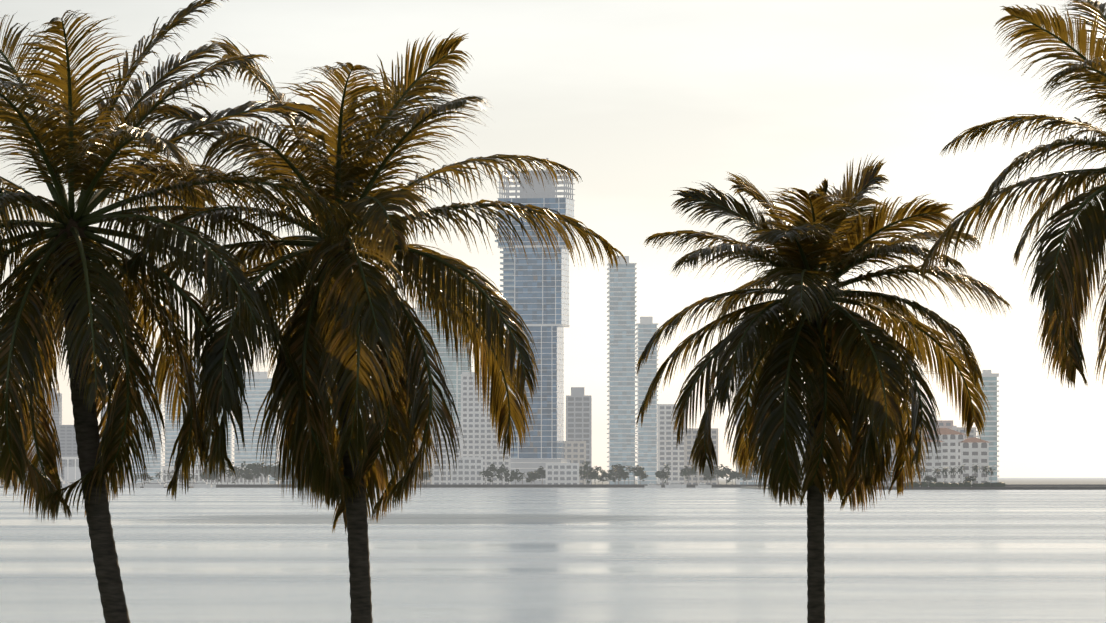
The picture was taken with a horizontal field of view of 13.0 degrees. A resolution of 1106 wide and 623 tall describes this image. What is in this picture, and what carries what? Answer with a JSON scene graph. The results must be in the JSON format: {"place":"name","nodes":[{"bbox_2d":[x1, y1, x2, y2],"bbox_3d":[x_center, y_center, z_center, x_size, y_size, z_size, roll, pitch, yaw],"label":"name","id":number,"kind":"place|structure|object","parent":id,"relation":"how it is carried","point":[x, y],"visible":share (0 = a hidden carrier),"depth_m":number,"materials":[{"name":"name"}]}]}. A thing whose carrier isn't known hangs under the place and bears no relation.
{"place":"outdoors","nodes":[
{"label":"outdoors","id":0,"kind":"place"},
{"bbox_2d":[130,364,163,482],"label":"edge tower","id":1,"kind":"structure","parent":0,"point":[156,467],"depth_m":4292.73,"materials":[{"name":"grey glass"}]},
{"bbox_2d":[163,354,201,465],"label":"edge tower","id":2,"kind":"structure","parent":0,"point":[171,435],"depth_m":4093.94,"materials":[{"name":"grey glass"}]},
{"bbox_2d":[203,408,232,465],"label":"building","id":3,"kind":"structure","parent":0,"point":[230,445],"depth_m":3895.01,"materials":[{"name":"grey glass"}]},
{"bbox_2d":[233,372,278,483],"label":"edge tower","id":4,"kind":"structure","parent":0,"point":[256,394],"depth_m":3995.36,"materials":[{"name":"grey glass"}]},
{"bbox_2d":[279,399,311,483],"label":"building","id":5,"kind":"structure","parent":0,"point":[286,458],"depth_m":3895.04,"materials":[{"name":"grey glass"}]},
{"bbox_2d":[416,294,472,432],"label":"skyscraper","id":6,"kind":"structure","parent":0,"point":[454,368],"depth_m":3500.70,"materials":[{"name":"grey glass"}]},
{"bbox_2d":[495,158,574,483],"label":"condo tower","id":7,"kind":"structure","parent":0,"point":[535,291],"depth_m":3068.43,"materials":[{"name":"blue glass"}]},
{"bbox_2d":[0,488,1105,622],"bbox_3d":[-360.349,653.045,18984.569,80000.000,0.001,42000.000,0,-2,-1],"label":"bay water","id":8,"kind":"structure","parent":0,"point":[514,555],"depth_m":401.51,"materials":[{"name":"grey liquid"}]},
{"bbox_2d":[9,480,23,488],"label":"building","id":9,"kind":"structure","parent":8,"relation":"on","point":[11,487],"depth_m":2691.78,"materials":[{"name":"white concrete"}]},
{"bbox_2d":[0,477,801,487],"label":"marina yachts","id":10,"kind":"object","parent":8,"relation":"on","point":[195,484],"visible":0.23,"depth_m":2953.46,"materials":[{"name":"white"}]},
{"bbox_2d":[0,478,1105,489],"bbox_3d":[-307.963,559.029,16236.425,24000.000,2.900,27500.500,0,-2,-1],"label":"shore ground","id":11,"kind":"structure","parent":0,"point":[1055,483],"depth_m":2997.49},
{"bbox_2d":[40,388,61,479],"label":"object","id":12,"kind":"object","parent":11,"relation":"on","point":[57,415],"visible":0.19,"depth_m":6387.61,"materials":[{"name":"grey"}]},
{"bbox_2d":[58,425,77,479],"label":"building","id":13,"kind":"structure","parent":11,"relation":"on","point":[67,440],"depth_m":5986.94,"materials":[{"name":"grey concrete"}]},
{"bbox_2d":[58,457,130,482],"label":"building","id":14,"kind":"structure","parent":11,"relation":"on","point":[72,474],"depth_m":4488.97,"materials":[{"name":"grey concrete"}]},
{"bbox_2d":[100,402,130,479],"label":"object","id":15,"kind":"object","parent":11,"relation":"on","point":[130,437],"visible":0.1,"depth_m":6788.02,"materials":[{"name":"grey"}]},
{"bbox_2d":[137,473,153,480],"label":"tree","id":16,"kind":"object","parent":11,"relation":"on","point":[150,478],"visible":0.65,"depth_m":3013.21,"materials":[{"name":"green plant"}]},
{"bbox_2d":[200,470,210,481],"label":"tree","id":17,"kind":"object","parent":11,"relation":"on","point":[205,477],"visible":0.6,"depth_m":3021.89,"materials":[{"name":"green plant"}]},
{"bbox_2d":[200,464,218,483],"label":"tree","id":18,"kind":"object","parent":11,"relation":"on","point":[207,473],"visible":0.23,"depth_m":3020.09,"materials":[{"name":"green plant"}]},
{"bbox_2d":[161,466,268,483],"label":"terminal arcade","id":19,"kind":"object","parent":11,"relation":"on","point":[165,477],"visible":0.27,"depth_m":3592.94,"materials":[{"name":"white concrete"}]},
{"bbox_2d":[210,471,221,482],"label":"tree","id":20,"kind":"object","parent":11,"relation":"on","point":[213,478],"visible":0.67,"depth_m":3017.36,"materials":[{"name":"green plant"}]},
{"bbox_2d":[218,462,238,483],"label":"tree","id":21,"kind":"object","parent":11,"relation":"on","point":[226,472],"visible":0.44,"depth_m":3016.06,"materials":[{"name":"green plant"}]},
{"bbox_2d":[228,466,246,478],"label":"tree","id":22,"kind":"object","parent":11,"relation":"on","point":[236,468],"visible":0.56,"depth_m":3014.20,"materials":[{"name":"green plant"}]},
{"bbox_2d":[236,461,252,483],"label":"tree","id":23,"kind":"object","parent":11,"relation":"on","point":[242,465],"visible":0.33,"depth_m":3018.79,"materials":[{"name":"green plant"}]},
{"bbox_2d":[241,472,253,483],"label":"tree","id":24,"kind":"object","parent":11,"relation":"on","point":[248,478],"visible":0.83,"depth_m":3014.59,"materials":[{"name":"green plant"}]},
{"bbox_2d":[245,463,264,483],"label":"tree","id":25,"kind":"object","parent":11,"relation":"on","point":[248,471],"visible":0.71,"depth_m":3010.97,"materials":[{"name":"green plant"}]},
{"bbox_2d":[251,462,268,483],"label":"tree","id":26,"kind":"object","parent":11,"relation":"on","point":[259,468],"visible":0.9,"depth_m":3010.48,"materials":[{"name":"green plant"}]},
{"bbox_2d":[264,467,285,483],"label":"tree","id":27,"kind":"object","parent":11,"relation":"on","point":[272,472],"visible":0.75,"depth_m":3008.48,"materials":[{"name":"green plant"}]},
{"bbox_2d":[268,461,285,483],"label":"tree","id":28,"kind":"object","parent":11,"relation":"on","point":[271,468],"visible":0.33,"depth_m":3010.95,"materials":[{"name":"green plant"}]},
{"bbox_2d":[378,432,431,483],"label":"shore block","id":29,"kind":"structure","parent":11,"relation":"on","point":[428,479],"depth_m":3076.67,"materials":[{"name":"white concrete"}]},
{"bbox_2d":[421,471,431,483],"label":"tree","id":30,"kind":"object","parent":11,"relation":"on","point":[424,475],"visible":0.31,"depth_m":3019.81,"materials":[{"name":"green plant"}]},
{"bbox_2d":[432,421,461,483],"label":"building","id":31,"kind":"structure","parent":11,"relation":"on","point":[437,477],"depth_m":3027.35,"materials":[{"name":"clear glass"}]},
{"bbox_2d":[450,457,482,483],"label":"building","id":32,"kind":"structure","parent":11,"relation":"on","point":[468,470],"depth_m":3007.24,"materials":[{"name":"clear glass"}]},
{"bbox_2d":[461,371,510,483],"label":"building","id":33,"kind":"structure","parent":11,"relation":"on","point":[479,435],"depth_m":3048.29,"materials":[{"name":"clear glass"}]},
{"bbox_2d":[479,469,494,483],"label":"tree","id":34,"kind":"object","parent":11,"relation":"on","point":[487,475],"visible":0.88,"depth_m":3008.17,"materials":[{"name":"green plant"}]},
{"bbox_2d":[484,464,508,483],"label":"tree","id":35,"kind":"object","parent":11,"relation":"on","point":[493,469],"visible":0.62,"depth_m":3019.91,"materials":[{"name":"green plant"}]},
{"bbox_2d":[495,464,509,483],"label":"tree","id":36,"kind":"object","parent":11,"relation":"on","point":[502,469],"visible":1,"depth_m":3007.76,"materials":[{"name":"green plant"}]},
{"bbox_2d":[505,475,514,483],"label":"tree","id":37,"kind":"object","parent":11,"relation":"on","point":[508,480],"visible":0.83,"depth_m":3013.84,"materials":[{"name":"green plant"}]},
{"bbox_2d":[510,469,521,483],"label":"tree","id":38,"kind":"object","parent":11,"relation":"on","point":[514,474],"visible":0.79,"depth_m":3014.26,"materials":[{"name":"green plant"}]},
{"bbox_2d":[526,471,533,482],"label":"tree","id":39,"kind":"object","parent":11,"relation":"on","point":[528,479],"visible":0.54,"depth_m":3016.69,"materials":[{"name":"green plant"}]},
{"bbox_2d":[530,470,540,481],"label":"tree","id":40,"kind":"object","parent":11,"relation":"on","point":[534,476],"visible":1,"depth_m":3011.43,"materials":[{"name":"green plant"}]},
{"bbox_2d":[535,466,545,483],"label":"tree","id":41,"kind":"object","parent":11,"relation":"on","point":[542,472],"visible":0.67,"depth_m":3018.99,"materials":[{"name":"green plant"}]},
{"bbox_2d":[546,463,578,483],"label":"building","id":42,"kind":"structure","parent":11,"relation":"on","point":[562,473],"depth_m":3008.30,"materials":[{"name":"white concrete"}]},
{"bbox_2d":[564,441,585,483],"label":"building","id":43,"kind":"structure","parent":11,"relation":"on","point":[574,451],"depth_m":3098.87,"materials":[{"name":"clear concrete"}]},
{"bbox_2d":[566,387,591,483],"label":"building","id":44,"kind":"structure","parent":11,"relation":"on","point":[578,415],"depth_m":3199.86,"materials":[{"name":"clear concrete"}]},
{"bbox_2d":[579,461,596,483],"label":"tree","id":45,"kind":"object","parent":11,"relation":"on","point":[587,472],"visible":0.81,"depth_m":3017.31,"materials":[{"name":"green plant"}]},
{"bbox_2d":[586,471,595,483],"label":"tree","id":46,"kind":"object","parent":11,"relation":"on","point":[591,477],"visible":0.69,"depth_m":3018.76,"materials":[{"name":"green plant"}]},
{"bbox_2d":[590,466,602,483],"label":"tree","id":47,"kind":"object","parent":11,"relation":"on","point":[597,469],"visible":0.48,"depth_m":3021.57,"materials":[{"name":"green plant"}]},
{"bbox_2d":[596,470,606,483],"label":"tree","id":48,"kind":"object","parent":11,"relation":"on","point":[601,478],"visible":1,"depth_m":3012.52,"materials":[{"name":"green plant"}]},
{"bbox_2d":[601,470,616,483],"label":"tree","id":49,"kind":"object","parent":11,"relation":"on","point":[609,477],"visible":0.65,"depth_m":3023.22,"materials":[{"name":"green plant"}]},
{"bbox_2d":[613,468,619,483],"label":"shore palm","id":50,"kind":"object","parent":11,"relation":"on","point":[617,471],"visible":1,"depth_m":3014.03,"materials":[{"name":"green"}]},
{"bbox_2d":[610,464,624,483],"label":"tree","id":51,"kind":"object","parent":11,"relation":"on","point":[617,467],"visible":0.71,"depth_m":3021.93,"materials":[{"name":"green plant"}]},
{"bbox_2d":[618,471,628,483],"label":"tree","id":52,"kind":"object","parent":11,"relation":"on","point":[624,475],"visible":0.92,"depth_m":3019.06,"materials":[{"name":"green plant"}]},
{"bbox_2d":[633,465,647,483],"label":"tree","id":53,"kind":"object","parent":11,"relation":"on","point":[639,472],"visible":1,"depth_m":3012.17,"materials":[{"name":"green plant"}]},
{"bbox_2d":[655,470,669,483],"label":"tree","id":54,"kind":"object","parent":11,"relation":"on","point":[662,476],"visible":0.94,"depth_m":3017.63,"materials":[{"name":"green plant"}]},
{"bbox_2d":[663,462,669,483],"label":"shore palm","id":55,"kind":"object","parent":11,"relation":"on","point":[665,467],"visible":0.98,"depth_m":3015.34,"materials":[{"name":"green"}]},
{"bbox_2d":[657,404,685,483],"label":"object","id":56,"kind":"object","parent":11,"relation":"on","point":[667,451],"visible":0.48,"depth_m":3200.35,"materials":[{"name":"white concrete"}]},
{"bbox_2d":[680,466,697,483],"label":"tree","id":57,"kind":"object","parent":11,"relation":"on","point":[690,472],"visible":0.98,"depth_m":3010.93,"materials":[{"name":"green plant"}]},
{"bbox_2d":[684,428,717,483],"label":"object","id":58,"kind":"object","parent":11,"relation":"on","point":[689,438],"visible":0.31,"depth_m":3150.45,"materials":[{"name":"white concrete"}]},
{"bbox_2d":[702,467,714,483],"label":"tree","id":59,"kind":"object","parent":11,"relation":"on","point":[706,472],"visible":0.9,"depth_m":3018.50,"materials":[{"name":"green plant"}]},
{"bbox_2d":[704,464,718,483],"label":"tree","id":60,"kind":"object","parent":11,"relation":"on","point":[707,466],"visible":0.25,"depth_m":3026.58,"materials":[{"name":"green plant"}]},
{"bbox_2d":[709,464,722,483],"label":"tree","id":61,"kind":"object","parent":11,"relation":"on","point":[718,471],"visible":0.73,"depth_m":3021.40,"materials":[{"name":"green plant"}]},
{"bbox_2d":[718,466,733,483],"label":"tree","id":62,"kind":"object","parent":11,"relation":"on","point":[725,471],"visible":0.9,"depth_m":3012.42,"materials":[{"name":"green plant"}]},
{"bbox_2d":[726,469,737,481],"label":"tree","id":63,"kind":"object","parent":11,"relation":"on","point":[731,476],"visible":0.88,"depth_m":3011.87,"materials":[{"name":"green plant"}]},
{"bbox_2d":[736,469,750,483],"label":"tree","id":64,"kind":"object","parent":11,"relation":"on","point":[738,474],"visible":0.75,"depth_m":3012.89,"materials":[{"name":"green plant"}]},
{"bbox_2d":[747,463,759,483],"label":"tree","id":65,"kind":"object","parent":11,"relation":"on","point":[748,477],"visible":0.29,"depth_m":3018.74,"materials":[{"name":"green plant"}]},
{"bbox_2d":[767,419,806,483],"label":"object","id":66,"kind":"object","parent":11,"relation":"on","point":[800,457],"depth_m":3101.73,"materials":[{"name":"grey glass"}]},
{"bbox_2d":[824,437,900,485],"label":"grey block","id":67,"kind":"structure","parent":11,"relation":"on","point":[889,483],"depth_m":2952.32,"materials":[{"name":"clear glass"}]},
{"bbox_2d":[923,476,936,484],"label":"garden tree","id":68,"kind":"object","parent":11,"relation":"on","point":[928,479],"visible":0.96,"depth_m":2576.53,"materials":[{"name":"green plant"}]},
{"bbox_2d":[932,467,941,477],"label":"garden palm","id":69,"kind":"object","parent":11,"relation":"on","point":[936,472],"visible":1,"depth_m":2574.67,"materials":[{"name":"green"}]},
{"bbox_2d":[940,467,949,476],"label":"garden palm","id":70,"kind":"object","parent":11,"relation":"on","point":[945,471],"visible":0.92,"depth_m":2564.18,"materials":[{"name":"green"}]},
{"bbox_2d":[903,426,990,483],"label":"mediterranean apartments","id":71,"kind":"structure","parent":11,"relation":"on","point":[957,449],"depth_m":2610.90,"materials":[{"name":"white concrete"}]},
{"bbox_2d":[924,420,952,431],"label":"pink block","id":72,"kind":"structure","parent":71,"relation":"on","point":[948,424],"depth_m":3003.76,"materials":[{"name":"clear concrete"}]},
{"bbox_2d":[949,467,957,476],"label":"garden palm","id":73,"kind":"object","parent":11,"relation":"on","point":[952,471],"visible":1,"depth_m":2563.75,"materials":[{"name":"green"}]},
{"bbox_2d":[904,481,1005,486],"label":"garden hedge","id":74,"kind":"object","parent":11,"relation":"on","point":[964,484],"visible":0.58,"depth_m":2513.05,"materials":[{"name":"green plant"}]},
{"bbox_2d":[957,464,965,482],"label":"garden palm","id":75,"kind":"object","parent":11,"relation":"on","point":[960,471],"visible":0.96,"depth_m":2568.89,"materials":[{"name":"green"}]},
{"bbox_2d":[963,475,976,482],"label":"garden tree","id":76,"kind":"object","parent":11,"relation":"on","point":[970,478],"visible":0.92,"depth_m":2561.69,"materials":[{"name":"green plant"}]},
{"bbox_2d":[970,464,980,482],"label":"garden palm","id":77,"kind":"object","parent":11,"relation":"on","point":[975,467],"visible":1,"depth_m":2566.05,"materials":[{"name":"green"}]},
{"bbox_2d":[979,466,991,482],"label":"garden palm","id":78,"kind":"object","parent":11,"relation":"on","point":[985,469],"visible":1,"depth_m":2564.55,"materials":[{"name":"green plant"}]},
{"bbox_2d":[987,465,995,475],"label":"garden palm","id":79,"kind":"object","parent":11,"relation":"on","point":[991,472],"visible":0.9,"depth_m":2573.67,"materials":[{"name":"green"}]},
{"bbox_2d":[0,0,1105,477],"label":"sky","id":80,"kind":"structure","parent":0,"point":[645,100],"materials":[{"name":"white"}]},
{"bbox_2d":[607,256,636,483],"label":"pale tower","id":81,"kind":"structure","parent":0,"point":[621,292],"depth_m":3502.49,"materials":[{"name":"grey glass"}]},
{"bbox_2d":[635,317,657,483],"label":"pale tower","id":82,"kind":"structure","parent":0,"point":[646,435],"depth_m":3701.92,"materials":[{"name":"grey glass"}]},
{"bbox_2d":[736,345,763,483],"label":"white tower","id":83,"kind":"structure","parent":0,"point":[740,481],"depth_m":3301.51,"materials":[{"name":"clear glass"}]},
{"bbox_2d":[949,427,975,438],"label":"beige block","id":84,"kind":"structure","parent":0,"point":[972,431],"depth_m":3003.88,"materials":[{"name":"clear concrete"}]},
{"bbox_2d":[975,370,998,482],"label":"green glass tower","id":85,"kind":"structure","parent":0,"point":[990,380],"depth_m":3205.46,"materials":[{"name":"white glass"}]},
{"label":"island ground","id":86,"kind":"structure","parent":0,"visible":0},
{"bbox_2d":[0,0,366,622],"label":"coconut palm","id":87,"kind":"object","parent":86,"relation":"on","point":[68,281],"visible":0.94,"depth_m":78.36,"materials":[{"name":"green plant"}]},
{"bbox_2d":[92,29,626,622],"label":"coconut palm","id":88,"kind":"object","parent":86,"relation":"on","point":[350,309],"visible":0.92,"depth_m":80.07,"materials":[{"name":"green plant"}]},
{"bbox_2d":[636,154,1011,622],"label":"coconut palm","id":89,"kind":"object","parent":86,"relation":"on","point":[853,388],"visible":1,"depth_m":88.52,"materials":[{"name":"green plant"}]},
{"bbox_2d":[918,0,1105,387],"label":"coconut palm","id":90,"kind":"object","parent":86,"relation":"on","point":[1067,281],"visible":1,"depth_m":82.83,"materials":[{"name":"green plant"}]}
]}

